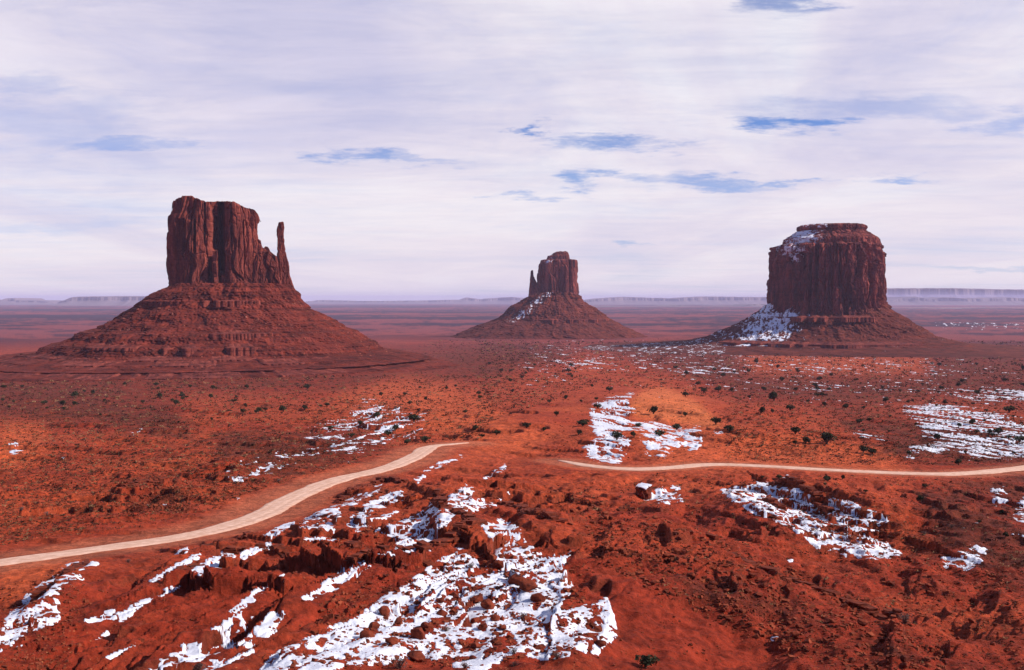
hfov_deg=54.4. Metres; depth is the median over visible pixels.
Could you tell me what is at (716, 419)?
juniper
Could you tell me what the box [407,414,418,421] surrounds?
juniper
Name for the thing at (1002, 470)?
road
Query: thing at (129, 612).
snow field
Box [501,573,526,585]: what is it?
boulder
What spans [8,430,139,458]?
snow patch
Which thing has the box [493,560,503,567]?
boulder
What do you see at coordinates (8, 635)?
snow field
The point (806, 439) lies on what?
juniper
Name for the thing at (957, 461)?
juniper
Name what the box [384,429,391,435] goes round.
juniper
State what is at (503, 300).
mesa
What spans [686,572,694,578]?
boulder
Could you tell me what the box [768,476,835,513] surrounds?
rock outcrop
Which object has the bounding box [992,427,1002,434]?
juniper
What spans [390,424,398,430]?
juniper
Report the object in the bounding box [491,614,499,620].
boulder
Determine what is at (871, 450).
juniper
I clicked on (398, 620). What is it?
boulder
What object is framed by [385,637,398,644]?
boulder
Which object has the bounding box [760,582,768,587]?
boulder
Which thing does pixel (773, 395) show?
juniper
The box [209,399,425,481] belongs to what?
snow patch
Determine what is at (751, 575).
boulder
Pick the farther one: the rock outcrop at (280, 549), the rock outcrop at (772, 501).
the rock outcrop at (772, 501)
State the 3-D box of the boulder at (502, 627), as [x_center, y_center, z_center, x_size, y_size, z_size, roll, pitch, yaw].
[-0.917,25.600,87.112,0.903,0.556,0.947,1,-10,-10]
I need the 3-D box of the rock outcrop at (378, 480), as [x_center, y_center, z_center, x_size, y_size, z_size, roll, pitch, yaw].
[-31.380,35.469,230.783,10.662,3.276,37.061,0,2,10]
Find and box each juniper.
[71,391,78,397]
[302,384,310,389]
[374,411,380,417]
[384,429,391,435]
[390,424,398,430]
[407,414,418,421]
[419,435,430,441]
[576,419,589,425]
[611,431,622,439]
[635,654,659,667]
[646,406,657,413]
[653,429,665,435]
[671,423,681,429]
[710,417,720,424]
[723,424,733,431]
[758,406,764,413]
[768,391,776,400]
[786,404,795,409]
[790,426,800,433]
[802,436,811,443]
[820,431,837,443]
[859,445,867,451]
[867,447,876,452]
[934,433,940,439]
[954,458,961,464]
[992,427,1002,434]
[1002,405,1014,412]
[1013,435,1023,442]
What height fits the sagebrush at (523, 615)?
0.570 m
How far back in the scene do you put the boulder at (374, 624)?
88.86 m
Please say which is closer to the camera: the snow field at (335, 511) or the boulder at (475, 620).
the boulder at (475, 620)
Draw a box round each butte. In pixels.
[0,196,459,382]
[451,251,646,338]
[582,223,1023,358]
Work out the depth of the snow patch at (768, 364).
1439.24 m
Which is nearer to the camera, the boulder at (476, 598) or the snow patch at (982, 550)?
the boulder at (476, 598)
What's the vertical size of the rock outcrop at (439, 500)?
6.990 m
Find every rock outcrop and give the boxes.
[26,559,89,604]
[123,477,170,486]
[176,563,204,569]
[192,531,255,549]
[210,449,261,462]
[223,543,288,557]
[327,540,435,578]
[334,476,408,503]
[339,517,486,550]
[430,488,487,524]
[497,501,567,521]
[706,533,786,580]
[757,497,786,510]
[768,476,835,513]
[790,577,905,619]
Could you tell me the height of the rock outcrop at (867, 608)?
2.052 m
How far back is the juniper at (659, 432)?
375.65 m
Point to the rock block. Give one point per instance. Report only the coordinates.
(643, 490)
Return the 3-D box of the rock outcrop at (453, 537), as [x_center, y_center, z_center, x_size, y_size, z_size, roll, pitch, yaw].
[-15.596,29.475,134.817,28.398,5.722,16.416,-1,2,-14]
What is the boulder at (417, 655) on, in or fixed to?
on the ground at (530, 472)
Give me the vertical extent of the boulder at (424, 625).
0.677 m
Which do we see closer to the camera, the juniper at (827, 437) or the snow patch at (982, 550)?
the snow patch at (982, 550)
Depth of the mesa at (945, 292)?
51237.83 m
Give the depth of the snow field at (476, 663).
89.63 m
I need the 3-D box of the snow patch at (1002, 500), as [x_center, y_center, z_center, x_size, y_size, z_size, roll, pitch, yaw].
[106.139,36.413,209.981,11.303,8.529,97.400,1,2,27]
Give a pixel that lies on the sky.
(403, 150)
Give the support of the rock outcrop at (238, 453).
on the ground at (530, 472)
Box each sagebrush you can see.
[192,661,205,669]
[391,656,409,669]
[460,661,468,667]
[509,647,518,653]
[518,612,528,618]
[552,650,563,658]
[897,612,912,623]
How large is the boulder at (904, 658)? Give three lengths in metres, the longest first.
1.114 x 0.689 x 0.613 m
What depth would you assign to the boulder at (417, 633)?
83.68 m
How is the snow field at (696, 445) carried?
on the ground at (530, 472)
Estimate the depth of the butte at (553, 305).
3183.03 m
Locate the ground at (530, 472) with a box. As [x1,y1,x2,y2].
[0,304,1023,669]
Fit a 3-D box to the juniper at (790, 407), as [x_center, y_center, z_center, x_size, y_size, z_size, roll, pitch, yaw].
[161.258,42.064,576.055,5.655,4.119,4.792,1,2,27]
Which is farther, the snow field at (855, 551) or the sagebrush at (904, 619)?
the snow field at (855, 551)
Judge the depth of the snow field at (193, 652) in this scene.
91.24 m
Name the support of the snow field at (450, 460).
on the ground at (530, 472)
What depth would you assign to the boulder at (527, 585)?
99.33 m
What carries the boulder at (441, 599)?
on the ground at (530, 472)
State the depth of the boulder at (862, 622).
95.27 m
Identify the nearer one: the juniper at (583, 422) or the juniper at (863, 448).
the juniper at (863, 448)
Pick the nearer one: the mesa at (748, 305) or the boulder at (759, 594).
the boulder at (759, 594)
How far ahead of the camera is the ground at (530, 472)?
215.84 m
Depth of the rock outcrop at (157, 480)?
253.02 m
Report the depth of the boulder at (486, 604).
95.75 m
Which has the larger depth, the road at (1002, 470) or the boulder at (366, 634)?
the road at (1002, 470)
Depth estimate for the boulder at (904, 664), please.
81.98 m
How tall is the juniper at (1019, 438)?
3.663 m
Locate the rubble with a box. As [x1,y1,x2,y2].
[0,375,1023,669]
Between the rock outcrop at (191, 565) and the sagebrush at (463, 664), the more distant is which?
the rock outcrop at (191, 565)
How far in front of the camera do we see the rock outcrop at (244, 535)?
161.50 m
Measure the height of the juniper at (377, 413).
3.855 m
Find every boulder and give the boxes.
[360,630,374,638]
[368,621,379,628]
[378,605,389,615]
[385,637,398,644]
[394,617,403,623]
[408,650,425,661]
[410,627,424,639]
[421,622,432,629]
[436,597,444,601]
[436,609,447,616]
[450,592,458,597]
[469,595,482,601]
[470,617,478,622]
[471,641,479,647]
[478,622,487,629]
[480,599,495,609]
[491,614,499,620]
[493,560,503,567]
[497,624,506,629]
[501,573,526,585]
[519,576,537,591]
[530,593,545,601]
[593,626,601,631]
[595,639,606,646]
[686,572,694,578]
[709,581,717,585]
[733,574,742,579]
[748,572,755,577]
[755,592,762,596]
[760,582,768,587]
[790,630,799,637]
[857,618,867,625]
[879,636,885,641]
[886,580,894,585]
[900,655,908,661]
[900,662,907,666]
[935,650,943,654]
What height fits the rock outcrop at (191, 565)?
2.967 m
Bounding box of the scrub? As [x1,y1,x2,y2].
[0,339,1023,669]
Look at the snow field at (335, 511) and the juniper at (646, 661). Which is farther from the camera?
the snow field at (335, 511)
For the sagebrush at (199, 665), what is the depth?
79.02 m
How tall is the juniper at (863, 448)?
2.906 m
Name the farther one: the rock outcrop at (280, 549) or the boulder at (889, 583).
the rock outcrop at (280, 549)
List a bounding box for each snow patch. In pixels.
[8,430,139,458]
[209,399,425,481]
[525,339,1019,404]
[569,323,1023,440]
[646,485,683,504]
[941,544,987,570]
[990,486,1023,536]
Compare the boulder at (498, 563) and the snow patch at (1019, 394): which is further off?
the snow patch at (1019, 394)
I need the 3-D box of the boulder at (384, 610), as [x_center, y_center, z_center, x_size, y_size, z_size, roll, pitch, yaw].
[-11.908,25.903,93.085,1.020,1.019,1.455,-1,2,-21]
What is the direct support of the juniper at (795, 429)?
on the ground at (530, 472)
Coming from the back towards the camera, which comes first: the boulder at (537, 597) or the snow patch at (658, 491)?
the snow patch at (658, 491)
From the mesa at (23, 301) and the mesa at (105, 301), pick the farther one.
the mesa at (23, 301)
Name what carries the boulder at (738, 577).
on the ground at (530, 472)
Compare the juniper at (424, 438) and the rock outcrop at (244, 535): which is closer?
the rock outcrop at (244, 535)
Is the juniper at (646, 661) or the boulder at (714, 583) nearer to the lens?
the juniper at (646, 661)
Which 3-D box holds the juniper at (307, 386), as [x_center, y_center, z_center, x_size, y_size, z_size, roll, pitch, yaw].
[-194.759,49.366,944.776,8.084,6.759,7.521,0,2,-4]
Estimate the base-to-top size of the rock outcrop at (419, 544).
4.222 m
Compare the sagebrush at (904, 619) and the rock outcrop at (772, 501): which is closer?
the sagebrush at (904, 619)
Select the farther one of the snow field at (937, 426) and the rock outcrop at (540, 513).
the snow field at (937, 426)
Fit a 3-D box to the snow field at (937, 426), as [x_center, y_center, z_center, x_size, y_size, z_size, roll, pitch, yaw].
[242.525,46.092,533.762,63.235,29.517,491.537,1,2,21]
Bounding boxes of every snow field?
[0,561,98,651]
[84,521,294,659]
[137,500,1008,669]
[148,574,284,669]
[299,484,402,540]
[301,483,509,599]
[414,459,506,483]
[583,392,682,463]
[682,425,721,450]
[720,477,901,559]
[902,403,1023,460]
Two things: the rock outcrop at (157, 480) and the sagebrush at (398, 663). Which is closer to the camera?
the sagebrush at (398, 663)
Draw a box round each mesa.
[0,298,62,304]
[49,296,145,305]
[305,297,523,303]
[583,296,766,304]
[594,304,765,306]
[886,288,1023,297]
[887,297,1023,304]
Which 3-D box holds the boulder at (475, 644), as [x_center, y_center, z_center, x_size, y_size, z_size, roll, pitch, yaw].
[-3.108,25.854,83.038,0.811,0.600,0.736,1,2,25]
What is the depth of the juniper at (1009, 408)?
605.25 m
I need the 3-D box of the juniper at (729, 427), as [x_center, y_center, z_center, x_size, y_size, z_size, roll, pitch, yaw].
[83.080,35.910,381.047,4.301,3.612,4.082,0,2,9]
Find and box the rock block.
[635,483,652,499]
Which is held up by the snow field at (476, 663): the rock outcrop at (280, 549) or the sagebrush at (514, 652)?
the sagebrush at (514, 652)
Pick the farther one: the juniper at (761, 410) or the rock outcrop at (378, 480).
the juniper at (761, 410)
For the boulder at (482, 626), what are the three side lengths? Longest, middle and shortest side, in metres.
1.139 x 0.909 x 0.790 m
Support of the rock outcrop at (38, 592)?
on the ground at (530, 472)
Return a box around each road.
[0,442,468,565]
[558,460,1023,475]
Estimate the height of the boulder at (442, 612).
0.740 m
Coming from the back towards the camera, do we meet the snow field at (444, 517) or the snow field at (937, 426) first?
the snow field at (937, 426)
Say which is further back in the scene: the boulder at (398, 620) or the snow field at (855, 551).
the snow field at (855, 551)
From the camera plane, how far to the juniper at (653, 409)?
497.02 m
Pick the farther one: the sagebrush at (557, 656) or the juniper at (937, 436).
the juniper at (937, 436)
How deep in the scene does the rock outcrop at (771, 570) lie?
125.69 m
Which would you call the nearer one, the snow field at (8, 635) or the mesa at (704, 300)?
the snow field at (8, 635)
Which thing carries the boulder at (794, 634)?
on the ground at (530, 472)
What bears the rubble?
on the ground at (530, 472)
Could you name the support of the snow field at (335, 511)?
on the ground at (530, 472)
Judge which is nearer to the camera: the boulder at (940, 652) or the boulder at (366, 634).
the boulder at (366, 634)
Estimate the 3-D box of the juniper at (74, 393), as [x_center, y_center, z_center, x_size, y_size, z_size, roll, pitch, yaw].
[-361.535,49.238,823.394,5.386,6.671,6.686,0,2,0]
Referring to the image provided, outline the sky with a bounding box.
[0,0,1023,301]
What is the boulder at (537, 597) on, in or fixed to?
on the ground at (530, 472)
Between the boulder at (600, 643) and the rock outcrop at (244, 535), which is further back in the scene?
the rock outcrop at (244, 535)
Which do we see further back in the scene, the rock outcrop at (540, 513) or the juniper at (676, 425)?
the juniper at (676, 425)
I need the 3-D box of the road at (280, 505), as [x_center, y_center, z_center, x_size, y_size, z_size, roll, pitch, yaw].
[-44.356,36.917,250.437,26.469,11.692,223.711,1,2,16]
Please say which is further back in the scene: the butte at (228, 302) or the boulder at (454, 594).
the butte at (228, 302)
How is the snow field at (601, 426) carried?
on the ground at (530, 472)
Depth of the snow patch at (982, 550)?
148.51 m
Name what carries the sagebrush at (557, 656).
on the ground at (530, 472)
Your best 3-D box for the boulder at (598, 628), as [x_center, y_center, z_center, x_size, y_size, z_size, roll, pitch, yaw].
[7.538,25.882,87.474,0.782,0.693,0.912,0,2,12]

